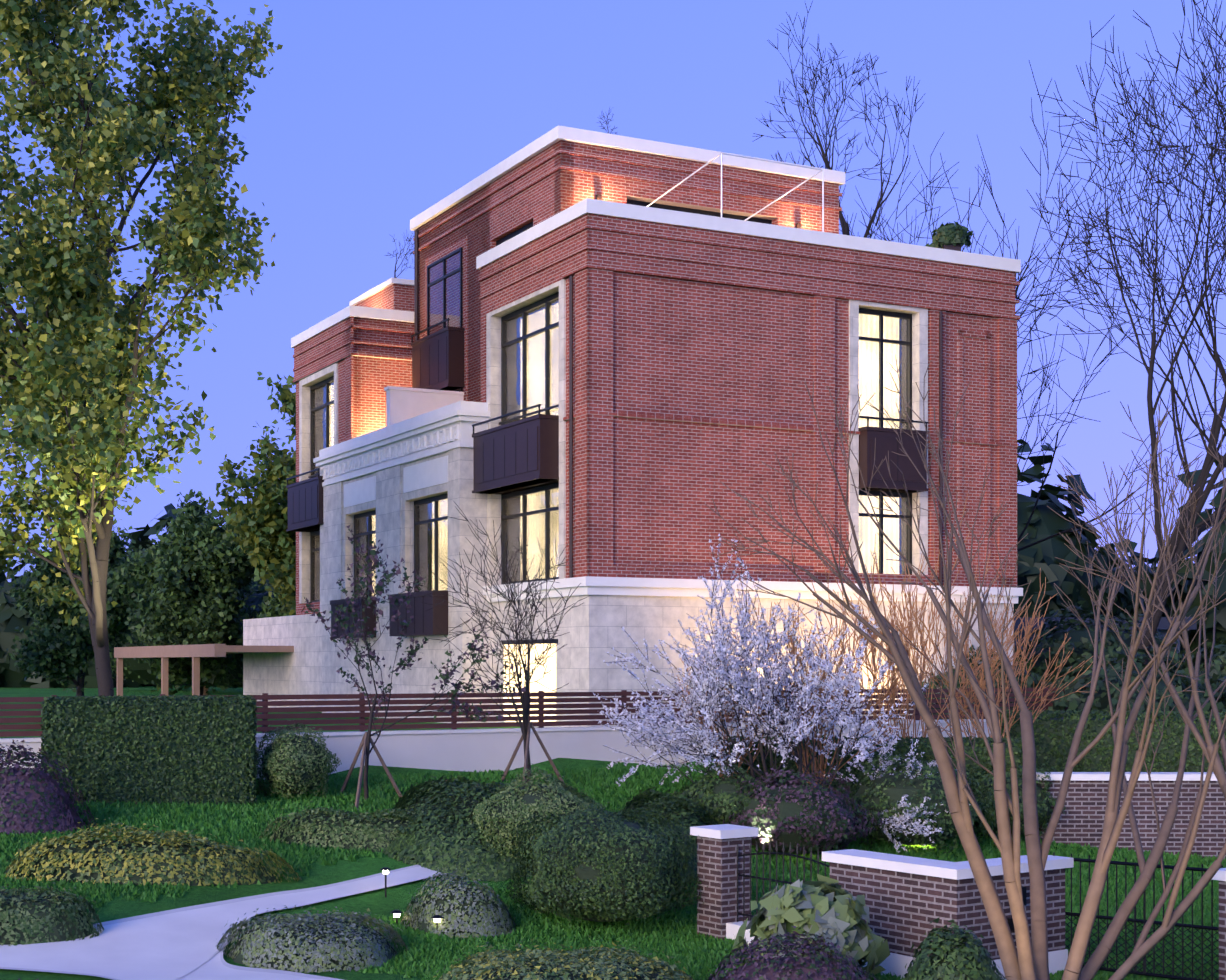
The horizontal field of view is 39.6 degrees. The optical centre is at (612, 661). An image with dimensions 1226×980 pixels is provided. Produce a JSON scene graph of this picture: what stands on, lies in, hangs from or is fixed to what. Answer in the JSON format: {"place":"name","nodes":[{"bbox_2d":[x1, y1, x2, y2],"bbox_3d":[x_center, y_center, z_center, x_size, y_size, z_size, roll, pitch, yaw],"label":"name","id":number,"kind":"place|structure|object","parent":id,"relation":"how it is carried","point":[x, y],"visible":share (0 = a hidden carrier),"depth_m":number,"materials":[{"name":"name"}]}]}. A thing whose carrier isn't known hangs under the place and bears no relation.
{"place":"outdoors","nodes":[
{"label":"outdoors","id":0,"kind":"place"},
{"bbox_2d":[384,230,413,277],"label":"tree","id":1,"kind":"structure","parent":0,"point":[409,240],"depth_m":51.60,"materials":[{"name":"plant"}]},
{"bbox_2d":[0,685,1225,979],"bbox_3d":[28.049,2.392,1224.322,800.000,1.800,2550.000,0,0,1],"label":"lawn","id":2,"kind":"structure","parent":0,"point":[380,903],"depth_m":21.34,"materials":[{"name":"green plant"}]},
{"bbox_2d":[0,517,44,604],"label":"tree","id":3,"kind":"object","parent":2,"relation":"on","point":[8,549],"visible":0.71,"depth_m":40.55,"materials":[{"name":"green plant"}]},
{"bbox_2d":[5,518,151,696],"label":"tree","id":4,"kind":"object","parent":2,"relation":"on","point":[62,649],"visible":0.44,"depth_m":69.18,"materials":[{"name":"green plant"}]},
{"bbox_2d":[0,0,282,695],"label":"tall tree","id":5,"kind":"object","parent":2,"relation":"on","point":[67,403],"visible":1,"depth_m":34.04,"materials":[{"name":"green plant"}]},
{"bbox_2d":[113,489,260,694],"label":"tree","id":6,"kind":"object","parent":2,"relation":"on","point":[195,573],"visible":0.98,"depth_m":64.06,"materials":[{"name":"green plant"}]},
{"bbox_2d":[114,644,293,695],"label":"pergola","id":7,"kind":"object","parent":2,"relation":"on","point":[195,652],"visible":0.5,"depth_m":55.76,"materials":[{"name":"brown wood"}]},
{"bbox_2d":[0,865,445,979],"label":"path","id":8,"kind":"structure","parent":2,"relation":"on","point":[169,944],"depth_m":18.73,"materials":[{"name":"concrete"}]},
{"bbox_2d":[207,371,295,615],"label":"tree","id":9,"kind":"object","parent":2,"relation":"on","point":[267,537],"visible":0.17,"depth_m":58.02,"materials":[{"name":"green plant"}]},
{"bbox_2d":[172,947,342,979],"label":"garden path","id":10,"kind":"structure","parent":2,"relation":"on","point":[217,966],"depth_m":17.65,"materials":[{"name":"concrete"}]},
{"bbox_2d":[258,567,295,617],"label":"shrub","id":11,"kind":"object","parent":2,"relation":"on","point":[274,609],"depth_m":61.46,"materials":[{"name":"green plant"}]},
{"bbox_2d":[380,867,443,930],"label":"garden lights","id":12,"kind":"object","parent":2,"relation":"on","point":[436,918],"visible":0.92,"depth_m":19.95,"materials":[{"name":"black metal"}]},
{"bbox_2d":[302,525,535,799],"bbox_3d":[-2.763,0.053,25.362,3.528,4.003,2.459,0,0,-26],"label":"small tree","id":13,"kind":"object","parent":2,"relation":"on","point":[379,590],"visible":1,"depth_m":25.09,"materials":[{"name":"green plant"}]},
{"bbox_2d":[340,721,563,808],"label":"stakes","id":14,"kind":"object","parent":2,"relation":"on","point":[363,743],"visible":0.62,"depth_m":25.30,"materials":[{"name":"brown wood"}]},
{"bbox_2d":[407,503,588,784],"bbox_3d":[-1.704,-0.259,26.772,2.502,4.511,3.607,0,0,-25],"label":"bare young tree","id":15,"kind":"object","parent":2,"relation":"on","point":[525,699],"visible":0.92,"depth_m":26.57,"materials":[{"name":"brown plant"}]},
{"bbox_2d":[0,685,1219,778],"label":"fence","id":16,"kind":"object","parent":2,"relation":"on","point":[453,748],"visible":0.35,"depth_m":28.27,"materials":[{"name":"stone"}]},
{"bbox_2d":[0,763,1225,979],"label":"lawn grass tufts","id":17,"kind":"object","parent":2,"relation":"on","point":[688,947],"visible":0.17,"depth_m":22.49,"materials":[{"name":"green plant"}]},
{"bbox_2d":[0,695,1225,979],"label":"shrubs","id":18,"kind":"object","parent":2,"relation":"on","point":[636,855],"visible":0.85,"depth_m":22.22,"materials":[{"name":"green plant"}]},
{"bbox_2d":[0,439,1225,719],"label":"background trees","id":19,"kind":"object","parent":2,"relation":"on","point":[1046,521],"visible":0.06,"depth_m":86.33,"materials":[{"name":"green plant"}]},
{"bbox_2d":[243,125,1022,727],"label":"house","id":20,"kind":"structure","parent":2,"relation":"on","point":[603,357],"depth_m":39.96,"materials":[{"name":"brick"}]},
{"bbox_2d":[596,108,616,133],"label":"roof twigs","id":21,"kind":"object","parent":20,"relation":"on","point":[607,122],"visible":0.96,"depth_m":41.83,"materials":[{"name":"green plant"}]},
{"bbox_2d":[925,221,972,250],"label":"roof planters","id":22,"kind":"object","parent":20,"relation":"on","point":[955,236],"visible":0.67,"depth_m":41.19,"materials":[{"name":"green plant"}]},
{"bbox_2d":[678,652,796,778],"bbox_3d":[1.977,0.977,27.069,2.026,2.512,2.037,0,0,-8],"label":"twig shrub","id":23,"kind":"object","parent":2,"relation":"on","point":[741,757],"visible":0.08,"depth_m":27.03,"materials":[{"name":"red plant"}]},
{"bbox_2d":[593,534,969,852],"bbox_3d":[2.508,0.724,25.372,5.520,5.234,4.663,0,0,1],"label":"flowering shrub","id":24,"kind":"object","parent":2,"relation":"on","point":[716,690],"visible":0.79,"depth_m":25.00,"materials":[{"name":"white plant"}]},
{"bbox_2d":[725,578,913,788],"bbox_3d":[3.453,0.528,26.920,3.164,3.750,2.809,0,0,21],"label":"twig shrub","id":25,"kind":"object","parent":2,"relation":"on","point":[823,675],"visible":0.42,"depth_m":26.36,"materials":[{"name":"red plant"}]},
{"bbox_2d":[752,1,925,237],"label":"tree","id":26,"kind":"object","parent":2,"relation":"on","point":[824,155],"visible":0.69,"depth_m":55.68,"materials":[{"name":"black plant"}]},
{"bbox_2d":[793,494,1030,743],"bbox_3d":[5.222,-0.191,27.594,4.037,5.074,3.223,0,0,44],"label":"twig shrub","id":27,"kind":"object","parent":2,"relation":"on","point":[910,635],"visible":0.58,"depth_m":27.74,"materials":[{"name":"red plant"}]},
{"bbox_2d":[690,824,1225,979],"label":"fence","id":28,"kind":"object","parent":2,"relation":"on","point":[908,899],"depth_m":17.82,"materials":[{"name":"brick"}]},
{"bbox_2d":[705,355,1225,979],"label":"crape myrtle","id":29,"kind":"object","parent":2,"relation":"on","point":[1025,957],"visible":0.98,"depth_m":14.15,"materials":[{"name":"brown plant"}]},
{"bbox_2d":[865,568,1092,738],"bbox_3d":[6.361,0.410,29.010,3.631,3.901,2.737,0,0,30],"label":"twig shrub","id":30,"kind":"object","parent":2,"relation":"on","point":[1026,639],"visible":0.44,"depth_m":28.64,"materials":[{"name":"red plant"}]},
{"bbox_2d":[803,61,1225,551],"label":"tree","id":31,"kind":"object","parent":2,"relation":"on","point":[1038,398],"visible":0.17,"depth_m":47.80,"materials":[{"name":"black plant"}]},
{"bbox_2d":[1014,617,1196,653],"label":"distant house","id":32,"kind":"structure","parent":2,"relation":"on","point":[1163,625],"depth_m":68.75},
{"bbox_2d":[1015,0,1225,467],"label":"tree","id":33,"kind":"object","parent":2,"relation":"on","point":[1220,364],"visible":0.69,"depth_m":41.99,"materials":[{"name":"black plant"}]},
{"bbox_2d":[1036,772,1225,858],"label":"garden wall","id":34,"kind":"structure","parent":2,"relation":"on","point":[1081,821],"depth_m":26.50,"materials":[{"name":"brick"}]},
{"bbox_2d":[1040,0,1225,669],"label":"tree","id":35,"kind":"object","parent":2,"relation":"on","point":[1181,545],"visible":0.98,"depth_m":39.43,"materials":[{"name":"black plant"}]},
{"bbox_2d":[1047,401,1225,800],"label":"crape myrtle","id":36,"kind":"object","parent":2,"relation":"on","point":[1218,770],"visible":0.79,"depth_m":14.70,"materials":[{"name":"brown plant"}]},
{"bbox_2d":[1185,206,1225,456],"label":"tree","id":37,"kind":"object","parent":2,"relation":"on","point":[1217,390],"visible":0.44,"depth_m":58.70,"materials":[{"name":"black plant"}]},
{"bbox_2d":[0,0,1225,581],"label":"sky","id":38,"kind":"structure","parent":0,"point":[369,114],"materials":[{"name":"blue"}]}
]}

